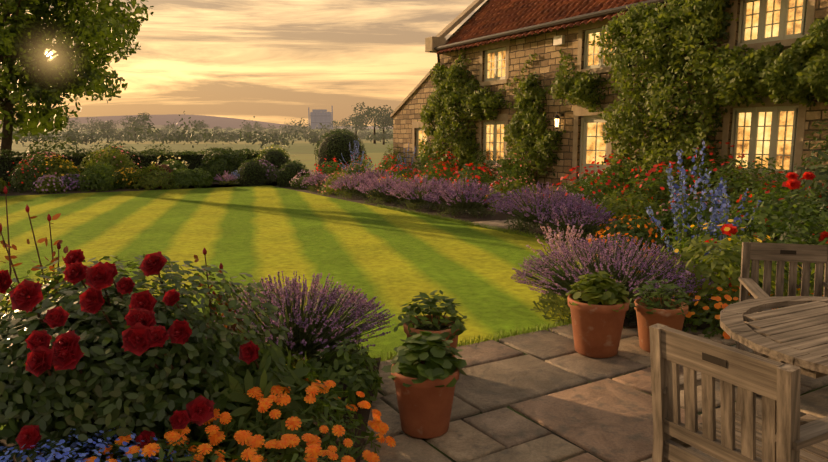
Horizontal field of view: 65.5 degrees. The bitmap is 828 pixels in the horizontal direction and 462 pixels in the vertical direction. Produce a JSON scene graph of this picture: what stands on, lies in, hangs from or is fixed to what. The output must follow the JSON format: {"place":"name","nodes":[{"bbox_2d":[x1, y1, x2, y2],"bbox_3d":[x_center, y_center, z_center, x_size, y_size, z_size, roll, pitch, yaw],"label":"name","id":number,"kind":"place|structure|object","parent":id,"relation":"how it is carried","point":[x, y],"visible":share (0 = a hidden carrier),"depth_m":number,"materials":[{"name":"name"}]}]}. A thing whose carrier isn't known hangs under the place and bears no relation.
{"place":"outdoors","nodes":[
{"label":"outdoors","id":0,"kind":"place"},
{"bbox_2d":[13,123,214,128],"bbox_3d":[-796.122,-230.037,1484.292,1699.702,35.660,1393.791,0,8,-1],"label":"hill","id":1,"kind":"structure","parent":0,"point":[121,126],"depth_m":1352.78,"materials":[{"name":"grey"}]},
{"bbox_2d":[0,186,230,312],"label":"rose buds","id":2,"kind":"object","parent":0,"point":[5,190],"visible":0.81,"depth_m":3.64,"materials":[{"name":"red plant"}]},
{"bbox_2d":[0,114,301,128],"bbox_3d":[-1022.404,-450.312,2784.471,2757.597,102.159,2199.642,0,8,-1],"label":"hill","id":3,"kind":"structure","parent":0,"point":[222,122],"depth_m":2364.87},
{"bbox_2d":[0,139,392,173],"bbox_3d":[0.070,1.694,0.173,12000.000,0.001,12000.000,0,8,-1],"label":"ground","id":4,"kind":"structure","parent":0,"point":[302,151],"depth_m":106.78,"materials":[{"name":"green plant"}]},
{"bbox_2d":[31,174,67,191],"bbox_3d":[-16.474,-1.221,17.110,12.789,0.785,1.922,-5,10,-31],"label":"flowering shrub","id":5,"kind":"object","parent":4,"relation":"on","point":[47,176],"visible":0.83,"depth_m":19.51,"materials":[{"name":"plant"}]},
{"bbox_2d":[0,0,153,156],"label":"tree","id":6,"kind":"object","parent":4,"relation":"on","point":[104,30],"depth_m":22.69,"materials":[{"name":"green plant"}]},
{"bbox_2d":[0,147,259,184],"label":"hedge","id":7,"kind":"object","parent":4,"relation":"on","point":[133,153],"depth_m":24.76,"materials":[{"name":"green plant"}]},
{"bbox_2d":[60,162,278,190],"bbox_3d":[-11.457,-1.445,20.395,15.055,1.198,1.312,-5,10,-31],"label":"grey-green plant leaf","id":8,"kind":"object","parent":4,"relation":"on","point":[270,178],"visible":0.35,"depth_m":23.44,"materials":[{"name":"plant"}]},
{"bbox_2d":[0,102,392,147],"bbox_3d":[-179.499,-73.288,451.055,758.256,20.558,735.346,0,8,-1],"label":"distant trees","id":9,"kind":"object","parent":4,"relation":"on","point":[165,134],"visible":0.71,"depth_m":159.67,"materials":[{"name":"green plant"}]},
{"bbox_2d":[0,128,392,139],"bbox_3d":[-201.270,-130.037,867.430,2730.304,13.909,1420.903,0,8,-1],"label":"trees","id":10,"kind":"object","parent":4,"relation":"on","point":[210,129],"visible":0.08,"depth_m":568.66,"materials":[{"name":"green plant"}]},
{"bbox_2d":[219,177,235,184],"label":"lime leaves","id":11,"kind":"object","parent":4,"relation":"on","point":[227,182],"visible":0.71,"depth_m":22.89,"materials":[{"name":"plant"}]},
{"bbox_2d":[91,122,384,144],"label":"distant tree trunks","id":12,"kind":"object","parent":4,"relation":"on","point":[374,141],"visible":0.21,"depth_m":168.05,"materials":[{"name":"brown plant"}]},
{"bbox_2d":[308,106,332,128],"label":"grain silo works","id":13,"kind":"structure","parent":4,"relation":"on","point":[319,115],"depth_m":685.91,"materials":[{"name":"grey concrete"}]},
{"bbox_2d":[0,175,799,269],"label":"soil beds","id":14,"kind":"object","parent":4,"relation":"on","point":[498,215],"visible":0.14,"depth_m":16.32,"materials":[{"name":"brown soil"}]},
{"bbox_2d":[0,132,248,192],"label":"dark plant leaf","id":15,"kind":"object","parent":14,"relation":"on","point":[14,185],"visible":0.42,"depth_m":24.52,"materials":[{"name":"green plant"}]},
{"bbox_2d":[0,145,289,193],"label":"shrubs","id":16,"kind":"object","parent":14,"relation":"on","point":[159,179],"visible":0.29,"depth_m":21.42,"materials":[{"name":"green plant"}]},
{"bbox_2d":[7,153,310,191],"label":"shrubs","id":17,"kind":"object","parent":14,"relation":"on","point":[190,177],"visible":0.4,"depth_m":21.38,"materials":[{"name":"green plant"}]},
{"bbox_2d":[139,163,179,187],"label":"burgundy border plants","id":18,"kind":"object","parent":14,"relation":"on","point":[164,165],"visible":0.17,"depth_m":21.83,"materials":[{"name":"red plant"}]},
{"bbox_2d":[54,159,278,189],"bbox_3d":[-14.592,-1.403,18.062,22.857,0.888,2.189,-5,10,-31],"label":"lavender petal disc","id":19,"kind":"object","parent":14,"relation":"on","point":[219,178],"visible":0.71,"depth_m":22.67,"materials":[{"name":"purple plant"}]},
{"bbox_2d":[240,133,361,186],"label":"clipped shrubs","id":20,"kind":"object","parent":14,"relation":"on","point":[321,160],"visible":0.35,"depth_m":24.27,"materials":[{"name":"green plant"}]},
{"bbox_2d":[307,179,601,243],"bbox_3d":[0.297,-0.808,15.602,2.256,0.622,12.282,-4,9,-27],"label":"lavender foliage","id":21,"kind":"object","parent":14,"relation":"on","point":[411,206],"visible":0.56,"depth_m":13.90,"materials":[{"name":"plant"}]},
{"bbox_2d":[302,139,615,232],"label":"flowers","id":22,"kind":"object","parent":14,"relation":"on","point":[470,205],"visible":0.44,"depth_m":13.68,"materials":[{"name":"purple plant"}]},
{"bbox_2d":[339,138,415,174],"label":"flower spikes","id":23,"kind":"object","parent":22,"relation":"on","point":[370,160],"visible":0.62,"depth_m":21.46,"materials":[{"name":"red plant"}]},
{"bbox_2d":[303,167,614,227],"bbox_3d":[0.371,-1.125,15.622,2.788,0.682,12.618,-5,10,-31],"label":"lavender petal disc","id":24,"kind":"object","parent":14,"relation":"on","point":[451,189],"visible":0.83,"depth_m":13.39,"materials":[{"name":"purple plant"}]},
{"bbox_2d":[318,144,665,239],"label":"lime plant leaves","id":25,"kind":"object","parent":14,"relation":"on","point":[618,210],"visible":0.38,"depth_m":11.16,"materials":[{"name":"green plant"}]},
{"bbox_2d":[315,153,730,234],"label":"flowers","id":26,"kind":"object","parent":25,"relation":"on","point":[502,182],"visible":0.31,"depth_m":15.34,"materials":[{"name":"plant"}]},
{"bbox_2d":[467,219,542,228],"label":"path flagstones","id":27,"kind":"object","parent":14,"relation":"on","point":[501,224],"visible":0.27,"depth_m":12.43,"materials":[{"name":"stone"}]},
{"bbox_2d":[237,102,827,227],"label":"shrub","id":28,"kind":"object","parent":14,"relation":"on","point":[353,135],"visible":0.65,"depth_m":22.32,"materials":[{"name":"green plant"}]},
{"bbox_2d":[290,152,827,253],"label":"flower bed foliage","id":29,"kind":"object","parent":14,"relation":"on","point":[623,228],"visible":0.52,"depth_m":11.80,"materials":[{"name":"green plant"}]},
{"bbox_2d":[289,170,318,187],"bbox_3d":[-3.479,-1.750,21.322,1.291,0.569,1.271,-5,10,-31],"label":"flowering shrub","id":30,"kind":"object","parent":29,"relation":"on","point":[304,177],"visible":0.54,"depth_m":21.05,"materials":[{"name":"pink plant"}]},
{"bbox_2d":[309,142,827,240],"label":"red flowers","id":31,"kind":"object","parent":29,"relation":"attached to","point":[599,171],"visible":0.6,"depth_m":12.91,"materials":[{"name":"red plant"}]},
{"bbox_2d":[595,215,665,249],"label":"orange flowers","id":32,"kind":"object","parent":29,"relation":"attached to","point":[650,230],"visible":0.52,"depth_m":9.55,"materials":[{"name":"orange plant"}]},
{"bbox_2d":[393,0,827,227],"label":"house walls","id":33,"kind":"structure","parent":14,"relation":"on","point":[545,64],"depth_m":16.66,"materials":[{"name":"beige stone"}]},
{"bbox_2d":[434,0,667,162],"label":"house metalwork","id":34,"kind":"object","parent":33,"relation":"attached to","point":[555,23],"visible":0.81,"depth_m":16.22,"materials":[{"name":"black metal"}]},
{"bbox_2d":[437,0,666,53],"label":"roof front","id":35,"kind":"structure","parent":33,"relation":"attached to","point":[491,17],"depth_m":17.96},
{"bbox_2d":[553,35,564,45],"bbox_3d":[3.653,-4.798,16.221,0.100,0.220,0.300,-5,10,-31],"label":"alarm box","id":36,"kind":"object","parent":33,"relation":"attached to","point":[559,40],"visible":1,"depth_m":16.15,"materials":[{"name":"white plastic"}]},
{"bbox_2d":[459,61,705,204],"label":"climber vine stems","id":37,"kind":"object","parent":33,"relation":"attached to","point":[625,117],"visible":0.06,"depth_m":14.01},
{"bbox_2d":[390,0,815,197],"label":"house trim","id":38,"kind":"structure","parent":33,"relation":"attached to","point":[432,42],"depth_m":15.54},
{"bbox_2d":[416,0,807,200],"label":"window frames","id":39,"kind":"structure","parent":33,"relation":"attached to","point":[761,38],"depth_m":12.23,"materials":[{"name":"white wood"}]},
{"bbox_2d":[419,0,802,169],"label":"window glass","id":40,"kind":"object","parent":39,"relation":"in","point":[601,144],"visible":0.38,"depth_m":12.16,"materials":[{"name":"yellow glass"}]},
{"bbox_2d":[416,0,827,215],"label":"climber leaves","id":41,"kind":"object","parent":14,"relation":"on","point":[808,51],"visible":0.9,"depth_m":13.16,"materials":[{"name":"green plant"}]},
{"bbox_2d":[546,203,747,286],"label":"long leaf plants","id":42,"kind":"object","parent":14,"relation":"on","point":[684,239],"visible":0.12,"depth_m":7.09,"materials":[{"name":"green plant"}]},
{"bbox_2d":[511,142,758,305],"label":"flower stems","id":43,"kind":"object","parent":42,"relation":"on","point":[565,283],"visible":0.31,"depth_m":6.11,"materials":[{"name":"purple"}]},
{"bbox_2d":[526,220,590,256],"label":"lilac petals","id":44,"kind":"object","parent":43,"relation":"attached to","point":[559,241],"visible":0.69,"depth_m":7.92,"materials":[{"name":"purple plant"}]},
{"bbox_2d":[511,234,718,300],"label":"lavender petals","id":45,"kind":"object","parent":43,"relation":"on","point":[612,247],"visible":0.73,"depth_m":5.93,"materials":[{"name":"purple plant"}]},
{"bbox_2d":[646,139,761,260],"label":"delphiniums","id":46,"kind":"object","parent":42,"relation":"on","point":[718,192],"visible":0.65,"depth_m":7.16,"materials":[{"name":"blue plant"}]},
{"bbox_2d":[780,150,827,277],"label":"dark plant leaf","id":47,"kind":"object","parent":14,"relation":"on","point":[818,175],"visible":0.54,"depth_m":7.48,"materials":[{"name":"green plant"}]},
{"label":"border stems","id":48,"kind":"object","parent":4,"relation":"on","visible":0},
{"bbox_2d":[13,146,141,174],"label":"pink flower petals","id":49,"kind":"object","parent":48,"relation":"on","point":[66,157],"visible":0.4,"depth_m":21.88,"materials":[{"name":"pink plant"}]},
{"bbox_2d":[40,155,140,184],"bbox_3d":[-14.107,-1.751,19.455,10.889,1.148,2.707,-5,10,-33],"label":"yellow petal disc","id":50,"kind":"object","parent":48,"relation":"attached to","point":[60,166],"visible":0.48,"depth_m":21.21,"materials":[{"name":"plant"}]},
{"bbox_2d":[8,144,293,186],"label":"flowers","id":51,"kind":"object","parent":48,"relation":"attached to","point":[187,164],"depth_m":23.15,"materials":[{"name":"plant"}]},
{"bbox_2d":[83,378,395,461],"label":"marigold flowers","id":52,"kind":"object","parent":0,"point":[255,441],"visible":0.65,"depth_m":2.90,"materials":[{"name":"orange plant"}]},
{"bbox_2d":[0,0,486,125],"label":"sky","id":53,"kind":"structure","parent":0,"point":[271,61],"materials":[{"name":"orange"}]},
{"bbox_2d":[0,186,581,429],"bbox_3d":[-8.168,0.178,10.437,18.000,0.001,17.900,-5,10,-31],"label":"lawn","id":54,"kind":"structure","parent":0,"point":[392,260],"depth_m":10.10,"materials":[{"name":"green plant"}]},
{"bbox_2d":[0,309,193,445],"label":"rose bush stems","id":55,"kind":"object","parent":54,"relation":"on","point":[93,420],"visible":0.02,"depth_m":3.27,"materials":[{"name":"green plant"}]},
{"bbox_2d":[0,194,259,454],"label":"rose bed","id":56,"kind":"object","parent":55,"relation":"on","point":[142,334],"depth_m":2.92,"materials":[{"name":"red plant"}]},
{"bbox_2d":[0,254,289,461],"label":"rose leaves","id":57,"kind":"object","parent":55,"relation":"on","point":[109,402],"visible":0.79,"depth_m":3.00,"materials":[{"name":"green plant"}]},
{"bbox_2d":[0,213,246,339],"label":"rose stems","id":58,"kind":"object","parent":57,"relation":"on","point":[54,217],"visible":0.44,"depth_m":3.68,"materials":[{"name":"green plant"}]},
{"bbox_2d":[94,371,380,461],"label":"foliage","id":59,"kind":"object","parent":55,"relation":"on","point":[288,454],"visible":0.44,"depth_m":3.06,"materials":[{"name":"plant"}]},
{"bbox_2d":[164,336,383,454],"bbox_3d":[-2.143,0.849,3.000,4.377,1.306,1.651,-2,9,-15],"label":"marigold foliage","id":60,"kind":"object","parent":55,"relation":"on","point":[364,381],"visible":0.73,"depth_m":3.32,"materials":[{"name":"green plant"}]},
{"bbox_2d":[247,307,368,384],"bbox_3d":[-0.849,0.796,4.636,1.103,0.502,1.107,0,8,-1],"label":"lavender foliage","id":61,"kind":"object","parent":54,"relation":"on","point":[334,356],"visible":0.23,"depth_m":4.46,"materials":[{"name":"green plant"}]},
{"bbox_2d":[206,271,394,359],"bbox_3d":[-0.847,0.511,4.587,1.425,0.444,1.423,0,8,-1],"label":"lavender flowers","id":62,"kind":"object","parent":61,"relation":"on","point":[296,291],"visible":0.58,"depth_m":4.47,"materials":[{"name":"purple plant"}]},
{"bbox_2d":[305,126,392,128],"bbox_3d":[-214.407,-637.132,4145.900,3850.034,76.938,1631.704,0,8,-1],"label":"hill ridge","id":63,"kind":"structure","parent":0,"point":[369,127],"depth_m":3765.25,"materials":[{"name":"plant"}]},
{"bbox_2d":[364,331,827,461],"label":"patio joints","id":64,"kind":"object","parent":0,"point":[552,432],"depth_m":3.88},
{"bbox_2d":[360,324,827,461],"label":"patio flags","id":65,"kind":"object","parent":64,"relation":"on","point":[603,416],"visible":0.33,"depth_m":4.01,"materials":[{"name":"stone"}]},
{"bbox_2d":[0,265,811,461],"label":"bed soil","id":66,"kind":"structure","parent":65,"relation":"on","point":[364,413],"depth_m":3.75,"materials":[{"name":"brown soil"}]},
{"bbox_2d":[0,426,207,461],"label":"blue flowers","id":67,"kind":"object","parent":66,"relation":"on","point":[102,445],"visible":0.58,"depth_m":2.69,"materials":[{"name":"blue plant"}]},
{"bbox_2d":[50,446,170,461],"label":"blue flower foliage","id":68,"kind":"object","parent":66,"relation":"on","point":[114,456],"visible":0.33,"depth_m":2.92,"materials":[{"name":"plant"}]},
{"bbox_2d":[587,230,822,338],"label":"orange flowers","id":69,"kind":"object","parent":66,"relation":"on","point":[716,306],"visible":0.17,"depth_m":5.42,"materials":[{"name":"orange plant"}]},
{"bbox_2d":[705,172,827,286],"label":"red roses","id":70,"kind":"object","parent":66,"relation":"on","point":[792,182],"visible":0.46,"depth_m":6.33,"materials":[{"name":"red plant"}]},
{"bbox_2d":[391,361,459,438],"bbox_3d":[0.063,0.948,3.652,0.388,0.370,0.388,0,8,-1],"label":"pot","id":71,"kind":"object","parent":65,"relation":"on","point":[425,407],"visible":0.54,"depth_m":3.52,"materials":[{"name":"ceramic"}]},
{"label":"pot soil","id":72,"kind":"structure","parent":71,"relation":"in","visible":0},
{"bbox_2d":[381,331,466,386],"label":"potted plant leaves","id":73,"kind":"object","parent":72,"relation":"on","point":[430,348],"visible":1,"depth_m":3.50,"materials":[{"name":"green plant"}]},
{"bbox_2d":[403,315,459,356],"bbox_3d":[0.129,0.822,4.514,0.408,0.370,0.408,0,8,-1],"label":"pot","id":74,"kind":"object","parent":65,"relation":"on","point":[453,344],"visible":0.21,"depth_m":4.40,"materials":[{"name":"ceramic"}]},
{"bbox_2d":[393,290,467,339],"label":"potted plant leaves","id":75,"kind":"object","parent":74,"relation":"in","point":[410,310],"visible":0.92,"depth_m":4.38,"materials":[{"name":"green plant"}]},
{"bbox_2d":[415,325,450,330],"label":"potting soil","id":76,"kind":"structure","parent":74,"relation":"in","point":[434,327],"depth_m":4.56,"materials":[{"name":"brown soil"}]},
{"bbox_2d":[412,298,463,334],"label":"plant stems","id":77,"kind":"object","parent":76,"relation":"on","point":[431,329],"visible":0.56,"depth_m":4.47,"materials":[{"name":"green plant"}]},
{"bbox_2d":[567,291,629,357],"bbox_3d":[1.412,0.726,4.965,0.459,0.430,0.459,0,8,-1],"label":"pot","id":78,"kind":"object","parent":65,"relation":"on","point":[597,331],"visible":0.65,"depth_m":4.81,"materials":[{"name":"ceramic"}]},
{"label":"pot soil","id":79,"kind":"structure","parent":78,"relation":"in","visible":0},
{"bbox_2d":[565,271,629,311],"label":"potted plant leaves","id":80,"kind":"object","parent":79,"relation":"on","point":[611,296],"visible":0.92,"depth_m":4.81,"materials":[{"name":"green plant"}]},
{"bbox_2d":[573,276,622,304],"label":"plant stems","id":81,"kind":"object","parent":79,"relation":"on","point":[599,303],"visible":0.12,"depth_m":4.95,"materials":[{"name":"green plant"}]},
{"bbox_2d":[634,297,687,351],"bbox_3d":[1.921,0.746,5.037,0.398,0.370,0.398,0,8,-1],"label":"pot","id":82,"kind":"object","parent":65,"relation":"on","point":[671,318],"visible":0.58,"depth_m":4.92,"materials":[{"name":"ceramic"}]},
{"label":"pot soil","id":83,"kind":"structure","parent":82,"relation":"in","visible":0},
{"bbox_2d":[634,283,686,309],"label":"plant stems","id":84,"kind":"object","parent":83,"relation":"on","point":[663,304],"visible":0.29,"depth_m":5.01,"materials":[{"name":"green plant"}]},
{"bbox_2d":[629,279,692,316],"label":"potted plant leaves","id":85,"kind":"object","parent":84,"relation":"attached to","point":[649,287],"visible":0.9,"depth_m":4.92,"materials":[{"name":"green plant"}]},
{"bbox_2d":[649,323,827,461],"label":"teak chair","id":86,"kind":"object","parent":65,"relation":"on","point":[743,432],"visible":0.98,"depth_m":2.38,"materials":[{"name":"brown wood"}]},
{"bbox_2d":[702,352,726,367],"bbox_3d":[1.103,0.467,2.343,0.040,0.028,0.100,-4,9,-28],"label":"plaque","id":87,"kind":"object","parent":86,"relation":"attached to","point":[714,360],"visible":0.68,"depth_m":2.33,"materials":[{"name":"brown wood"}]},
{"bbox_2d":[720,296,827,425],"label":"teak table","id":88,"kind":"object","parent":65,"relation":"on","point":[793,330],"visible":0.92,"depth_m":3.11,"materials":[{"name":"brown wood"}]},
{"bbox_2d":[736,242,827,394],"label":"teak chair","id":89,"kind":"object","parent":65,"relation":"on","point":[806,255],"visible":0.35,"depth_m":4.53,"materials":[{"name":"brown wood"}]},
{"bbox_2d":[780,250,795,254],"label":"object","id":90,"kind":"object","parent":89,"relation":"attached to","point":[793,252],"visible":0.71,"depth_m":4.52,"materials":[{"name":"wood"}]},
{"bbox_2d":[530,265,691,328],"bbox_3d":[1.874,0.604,6.156,1.464,0.552,1.423,0,8,-1],"label":"shrub foliage","id":91,"kind":"object","parent":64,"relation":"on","point":[559,301],"visible":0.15,"depth_m":6.05,"materials":[{"name":"green plant"}]},
{"bbox_2d":[649,234,824,329],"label":"lime leaf plants","id":92,"kind":"object","parent":64,"relation":"on","point":[716,264],"visible":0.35,"depth_m":5.72,"materials":[{"name":"green plant"}]},
{"bbox_2d":[574,187,827,338],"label":"shrub foliage","id":93,"kind":"object","parent":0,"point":[762,218],"visible":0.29,"depth_m":6.38,"materials":[{"name":"green plant"}]},
{"bbox_2d":[652,219,801,295],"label":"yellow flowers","id":94,"kind":"object","parent":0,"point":[725,229],"visible":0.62,"depth_m":5.91,"materials":[{"name":"yellow plant"}]}
]}

